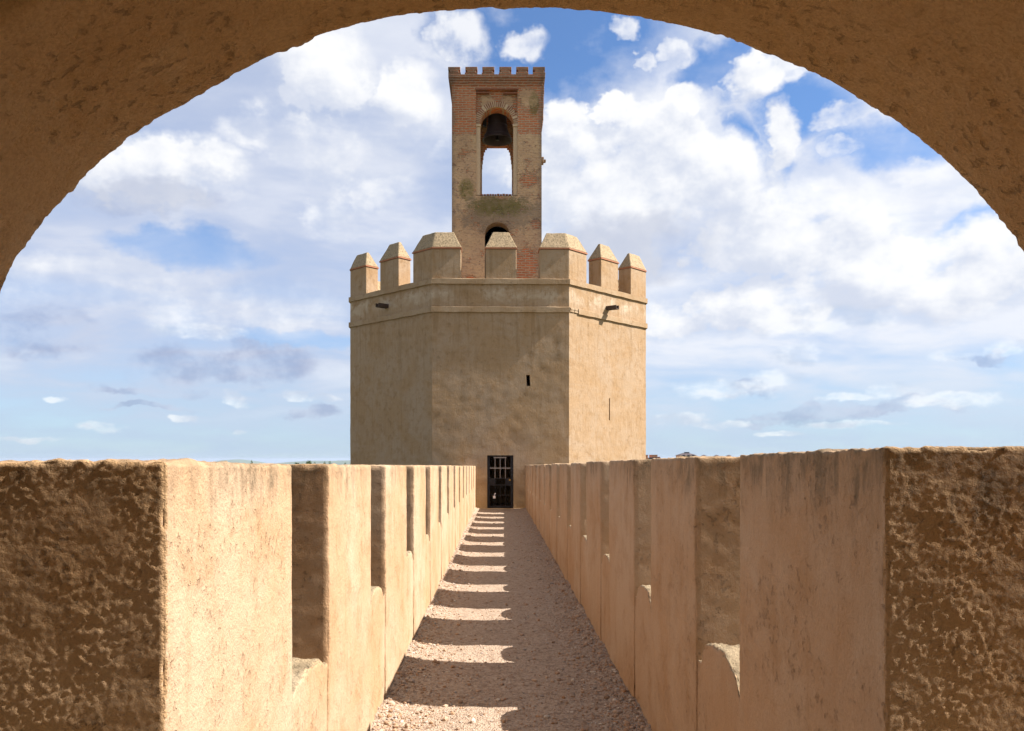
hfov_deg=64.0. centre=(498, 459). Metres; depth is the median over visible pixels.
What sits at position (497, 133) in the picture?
bell
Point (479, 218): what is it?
bell tower
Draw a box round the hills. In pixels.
[215,459,349,464]
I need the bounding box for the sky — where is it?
[0,7,1023,462]
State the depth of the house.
301.58 m
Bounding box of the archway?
[0,0,1023,290]
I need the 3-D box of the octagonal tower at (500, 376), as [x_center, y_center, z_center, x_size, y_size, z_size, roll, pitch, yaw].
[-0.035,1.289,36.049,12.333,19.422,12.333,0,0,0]
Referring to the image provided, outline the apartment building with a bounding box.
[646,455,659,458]
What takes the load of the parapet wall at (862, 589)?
on the walkway
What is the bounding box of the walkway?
[370,507,651,730]
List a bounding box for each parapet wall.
[0,458,475,730]
[525,446,1023,730]
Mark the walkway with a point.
(490, 672)
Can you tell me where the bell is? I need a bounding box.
[482,113,511,145]
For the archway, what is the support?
on the ground
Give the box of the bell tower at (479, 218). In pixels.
[448,67,545,278]
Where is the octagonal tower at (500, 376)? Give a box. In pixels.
[349,232,647,508]
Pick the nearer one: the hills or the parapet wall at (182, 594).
the parapet wall at (182, 594)
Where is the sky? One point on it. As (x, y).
(819, 275)
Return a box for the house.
[674,452,695,456]

